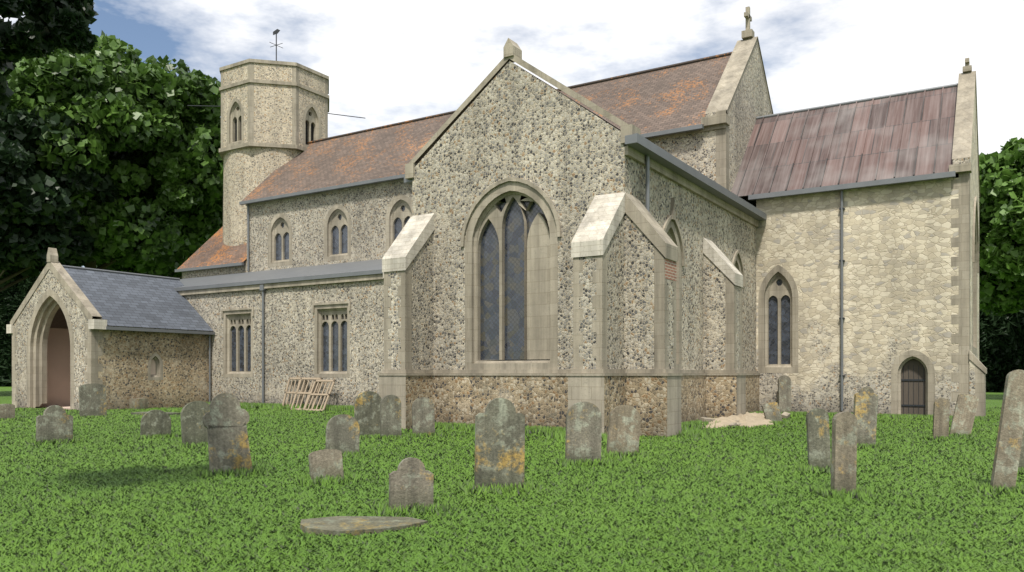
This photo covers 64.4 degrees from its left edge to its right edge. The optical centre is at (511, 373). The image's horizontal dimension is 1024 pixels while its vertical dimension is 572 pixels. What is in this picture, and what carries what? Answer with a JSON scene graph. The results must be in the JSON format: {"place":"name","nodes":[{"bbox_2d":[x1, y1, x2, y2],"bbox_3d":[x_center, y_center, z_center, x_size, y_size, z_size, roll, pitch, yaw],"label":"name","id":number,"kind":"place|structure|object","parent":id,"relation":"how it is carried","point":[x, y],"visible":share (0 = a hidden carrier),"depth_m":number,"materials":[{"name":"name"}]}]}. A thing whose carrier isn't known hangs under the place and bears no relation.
{"place":"outdoors","nodes":[
{"label":"outdoors","id":0,"kind":"place"},
{"bbox_2d":[0,0,98,109],"bbox_3d":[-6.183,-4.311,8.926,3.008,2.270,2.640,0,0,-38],"label":"tree","id":1,"kind":"object","parent":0,"point":[41,29],"visible":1,"depth_m":9.28,"materials":[{"name":"green plant"}]},
{"bbox_2d":[0,31,222,277],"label":"tree","id":2,"kind":"object","parent":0,"point":[153,139],"depth_m":59.71,"materials":[{"name":"green plant"}]},
{"bbox_2d":[10,6,986,436],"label":"trim","id":3,"kind":"structure","parent":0,"point":[540,290],"depth_m":28.19,"materials":[{"name":"beige stone"}]},
{"bbox_2d":[64,267,212,330],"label":"porch roof","id":4,"kind":"structure","parent":3,"relation":"attached to","point":[118,299],"depth_m":38.05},
{"bbox_2d":[178,226,246,268],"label":"church tiles","id":5,"kind":"object","parent":3,"relation":"attached to","point":[214,249],"visible":0.4,"depth_m":48.49,"materials":[{"name":"orange tile"}]},
{"bbox_2d":[6,192,742,333],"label":"buttress caps","id":6,"kind":"object","parent":3,"relation":"attached to","point":[599,224],"visible":0.91,"depth_m":23.29,"materials":[{"name":"beige stone"}]},
{"bbox_2d":[98,326,758,436],"bbox_3d":[-4.240,-0.300,31.912,26.100,3.800,13.700,0,0,32],"label":"brown church flint","id":7,"kind":"object","parent":3,"relation":"attached to","point":[540,401],"visible":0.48,"depth_m":25.06,"materials":[{"name":"brown stone"}]},
{"bbox_2d":[242,52,731,200],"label":"church tiles","id":8,"kind":"object","parent":3,"relation":"attached to","point":[672,96],"visible":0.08,"depth_m":40.48,"materials":[{"name":"brown tile"}]},
{"bbox_2d":[62,83,957,410],"bbox_3d":[-4.607,-4.845,35.105,41.285,12.490,16.220,0,0,32],"label":"church lead","id":9,"kind":"object","parent":3,"relation":"attached to","point":[648,149],"visible":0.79,"depth_m":33.47,"materials":[{"name":"grey metal"}]},
{"bbox_2d":[481,199,549,360],"bbox_3d":[0.104,-2.725,23.125,2.500,4.750,0.001,0,0,32],"label":"window glass","id":10,"kind":"object","parent":3,"relation":"attached to","point":[514,286],"visible":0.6,"depth_m":23.27,"materials":[{"name":"glass"}]},
{"bbox_2d":[731,86,957,195],"bbox_3d":[13.801,-8.961,33.023,7.685,4.161,7.884,0,0,32],"label":"roof","id":11,"kind":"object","parent":3,"relation":"attached to","point":[897,136],"visible":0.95,"depth_m":31.14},
{"bbox_2d":[756,91,985,415],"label":"church wall","id":12,"kind":"structure","parent":3,"relation":"attached to","point":[899,270],"depth_m":29.34,"materials":[{"name":"beige stone"}]},
{"bbox_2d":[0,387,1023,571],"bbox_3d":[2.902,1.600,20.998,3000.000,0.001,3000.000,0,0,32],"label":"field","id":13,"kind":"structure","parent":0,"point":[994,399],"depth_m":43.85,"materials":[{"name":"green plant"}]},
{"bbox_2d":[0,404,14,418],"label":"gravestone","id":14,"kind":"object","parent":13,"relation":"on","point":[7,411],"visible":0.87,"depth_m":27.19,"materials":[{"name":"grey stone"}]},
{"bbox_2d":[0,271,40,386],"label":"hedge","id":15,"kind":"object","parent":13,"relation":"on","point":[12,298],"visible":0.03,"depth_m":101.11,"materials":[{"name":"green plant"}]},
{"bbox_2d":[36,405,72,441],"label":"gravestone","id":16,"kind":"object","parent":13,"relation":"on","point":[55,422],"visible":0.89,"depth_m":18.48,"materials":[{"name":"grey stone"}]},
{"bbox_2d":[0,101,133,291],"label":"tree","id":17,"kind":"object","parent":13,"relation":"on","point":[39,215],"depth_m":54.56,"materials":[{"name":"green plant"}]},
{"bbox_2d":[79,384,106,416],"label":"gravestone","id":18,"kind":"object","parent":13,"relation":"on","point":[92,399],"visible":0.83,"depth_m":28.98,"materials":[{"name":"grey stone"}]},
{"bbox_2d":[129,398,147,408],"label":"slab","id":19,"kind":"structure","parent":13,"relation":"on","point":[138,403],"depth_m":36.00,"materials":[{"name":"grey stone"}]},
{"bbox_2d":[96,198,190,278],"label":"tree","id":20,"kind":"object","parent":13,"relation":"on","point":[175,274],"visible":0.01,"depth_m":72.48,"materials":[{"name":"green plant"}]},
{"bbox_2d":[140,410,170,436],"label":"gravestone","id":21,"kind":"object","parent":13,"relation":"on","point":[155,422],"visible":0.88,"depth_m":19.96,"materials":[{"name":"grey stone"}]},
{"bbox_2d":[131,412,180,414],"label":"slab","id":22,"kind":"structure","parent":13,"relation":"on","point":[143,413],"depth_m":31.03,"materials":[{"name":"grey stone"}]},
{"bbox_2d":[180,401,209,445],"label":"gravestone","id":23,"kind":"object","parent":13,"relation":"on","point":[193,429],"visible":0.67,"depth_m":17.67,"materials":[{"name":"grey stone"}]},
{"bbox_2d":[202,393,252,472],"bbox_3d":[-4.480,1.012,12.830,0.706,1.426,0.094,-5,-3,-33],"label":"gravestone","id":24,"kind":"object","parent":13,"relation":"on","point":[225,420],"visible":0.94,"depth_m":12.79,"materials":[{"name":"grey stone"}]},
{"bbox_2d":[223,147,301,260],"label":"round tower","id":25,"kind":"structure","parent":13,"relation":"on","point":[247,171],"depth_m":48.12,"materials":[{"name":"beige stone"}]},
{"bbox_2d":[223,63,324,147],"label":"tower belfry","id":26,"kind":"structure","parent":25,"relation":"on","point":[272,113],"depth_m":48.03,"materials":[{"name":"beige stone"}]},
{"bbox_2d":[282,377,335,410],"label":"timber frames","id":27,"kind":"structure","parent":13,"relation":"on","point":[312,393],"depth_m":35.36,"materials":[{"name":"brown wood"}]},
{"bbox_2d":[308,449,343,479],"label":"gravestone","id":28,"kind":"object","parent":13,"relation":"on","point":[324,462],"visible":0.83,"depth_m":11.90,"materials":[{"name":"grey stone"}]},
{"bbox_2d":[325,414,359,453],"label":"gravestone","id":29,"kind":"object","parent":13,"relation":"on","point":[343,433],"visible":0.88,"depth_m":15.55,"materials":[{"name":"grey stone"}]},
{"bbox_2d":[300,516,427,535],"bbox_3d":[-1.510,1.592,8.373,1.300,0.120,0.741,1,1,-14],"label":"ledger stone","id":30,"kind":"object","parent":13,"relation":"on","point":[337,525],"visible":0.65,"depth_m":8.28,"materials":[{"name":"grey stone"}]},
{"bbox_2d":[354,391,381,435],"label":"gravestone","id":31,"kind":"object","parent":13,"relation":"on","point":[367,410],"visible":0.77,"depth_m":19.96,"materials":[{"name":"grey stone"}]},
{"bbox_2d":[380,395,401,436],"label":"gravestone","id":32,"kind":"object","parent":13,"relation":"on","point":[390,414],"visible":0.88,"depth_m":19.73,"materials":[{"name":"grey stone"}]},
{"bbox_2d":[389,457,433,512],"bbox_3d":[-1.163,1.342,9.378,0.500,0.757,0.111,1,-4,-18],"label":"gravestone","id":33,"kind":"object","parent":13,"relation":"on","point":[411,480],"visible":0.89,"depth_m":9.33,"materials":[{"name":"grey stone"}]},
{"bbox_2d":[412,397,434,434],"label":"gravestone","id":34,"kind":"object","parent":13,"relation":"on","point":[423,417],"visible":0.88,"depth_m":20.45,"materials":[{"name":"grey stone"}]},
{"bbox_2d":[13,44,968,409],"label":"church wall","id":35,"kind":"structure","parent":13,"relation":"on","point":[567,156],"depth_m":24.41,"materials":[{"name":"beige stone"}]},
{"bbox_2d":[474,398,524,489],"bbox_3d":[-0.166,1.023,11.100,0.676,1.394,0.098,1,-1,-14],"label":"gravestone","id":36,"kind":"object","parent":13,"relation":"on","point":[500,440],"visible":0.89,"depth_m":11.05,"materials":[{"name":"grey stone"}]},
{"bbox_2d":[565,401,601,461],"bbox_3d":[1.258,1.104,14.298,0.629,1.235,0.091,2,-3,-11],"label":"gravestone","id":37,"kind":"object","parent":13,"relation":"on","point":[583,429],"visible":0.88,"depth_m":14.26,"materials":[{"name":"grey stone"}]},
{"bbox_2d":[606,405,640,454],"bbox_3d":[2.162,1.161,15.740,0.618,1.129,0.108,7,-8,-12],"label":"gravestone","id":38,"kind":"object","parent":13,"relation":"on","point":[623,434],"visible":0.88,"depth_m":15.70,"materials":[{"name":"grey stone"}]},
{"bbox_2d":[699,417,714,421],"bbox_3d":[5.921,1.432,24.693,0.390,0.171,0.273,6,6,-21],"label":"rubble stone","id":39,"kind":"object","parent":13,"relation":"on","point":[706,419],"visible":0.53,"depth_m":24.58,"materials":[{"name":"grey stone"}]},
{"bbox_2d":[701,412,772,428],"bbox_3d":[7.633,1.431,26.267,2.240,0.378,7.484,0,0,32],"label":"sand heap","id":40,"kind":"object","parent":13,"relation":"on","point":[752,419],"visible":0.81,"depth_m":24.86,"materials":[{"name":"beige sand"}]},
{"bbox_2d":[762,402,781,420],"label":"gravestone","id":41,"kind":"object","parent":13,"relation":"on","point":[771,411],"visible":0.83,"depth_m":25.62,"materials":[{"name":"grey stone"}]},
{"bbox_2d":[778,375,790,412],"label":"gravestone","id":42,"kind":"object","parent":13,"relation":"on","point":[784,392],"visible":0.88,"depth_m":30.52,"materials":[{"name":"grey stone"}]},
{"bbox_2d":[781,412,789,418],"bbox_3d":[9.656,1.469,28.706,0.217,0.123,0.310,17,27,37],"label":"rubble stone","id":43,"kind":"object","parent":13,"relation":"on","point":[785,415],"visible":0.8,"depth_m":28.63,"materials":[{"name":"grey stone"}]},
{"bbox_2d":[806,408,830,468],"bbox_3d":[4.981,1.140,13.214,0.334,1.162,0.108,-2,-3,7],"label":"gravestone","id":44,"kind":"object","parent":13,"relation":"on","point":[818,437],"visible":0.88,"depth_m":13.17,"materials":[{"name":"grey stone"}]},
{"bbox_2d":[831,412,856,493],"bbox_3d":[4.313,1.108,10.567,0.277,1.226,0.130,2,-2,0],"label":"gravestone","id":45,"kind":"object","parent":13,"relation":"on","point":[844,452],"visible":0.88,"depth_m":10.51,"materials":[{"name":"grey stone"}]},
{"bbox_2d":[853,387,877,445],"bbox_3d":[7.565,0.998,17.436,0.457,1.448,0.124,4,-3,5],"label":"gravestone","id":46,"kind":"object","parent":13,"relation":"on","point":[865,408],"visible":0.88,"depth_m":17.38,"materials":[{"name":"grey stone"}]},
{"bbox_2d":[932,398,949,437],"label":"gravestone","id":47,"kind":"object","parent":13,"relation":"on","point":[941,411],"visible":0.88,"depth_m":19.33,"materials":[{"name":"grey stone"}]},
{"bbox_2d":[949,393,978,434],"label":"gravestone","id":48,"kind":"object","parent":13,"relation":"on","point":[964,413],"visible":0.83,"depth_m":20.27,"materials":[{"name":"grey stone"}]},
{"bbox_2d":[979,308,1023,391],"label":"hedge","id":49,"kind":"object","parent":13,"relation":"on","point":[1001,347],"visible":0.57,"depth_m":71.02,"materials":[{"name":"green plant"}]},
{"bbox_2d":[979,137,1023,315],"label":"tree","id":50,"kind":"object","parent":13,"relation":"on","point":[1001,233],"depth_m":47.05,"materials":[{"name":"green plant"}]},
{"bbox_2d":[990,370,1023,489],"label":"gravestone","id":51,"kind":"object","parent":13,"relation":"on","point":[1008,447],"visible":0.83,"depth_m":10.88,"materials":[{"name":"grey stone"}]},
{"bbox_2d":[1018,431,1023,467],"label":"gravestone","id":52,"kind":"object","parent":13,"relation":"on","point":[1021,462],"depth_m":12.93,"materials":[{"name":"grey stone"}]},
{"bbox_2d":[0,0,1023,266],"label":"sky","id":53,"kind":"structure","parent":0,"point":[385,62],"materials":[{"name":"white"}]}
]}

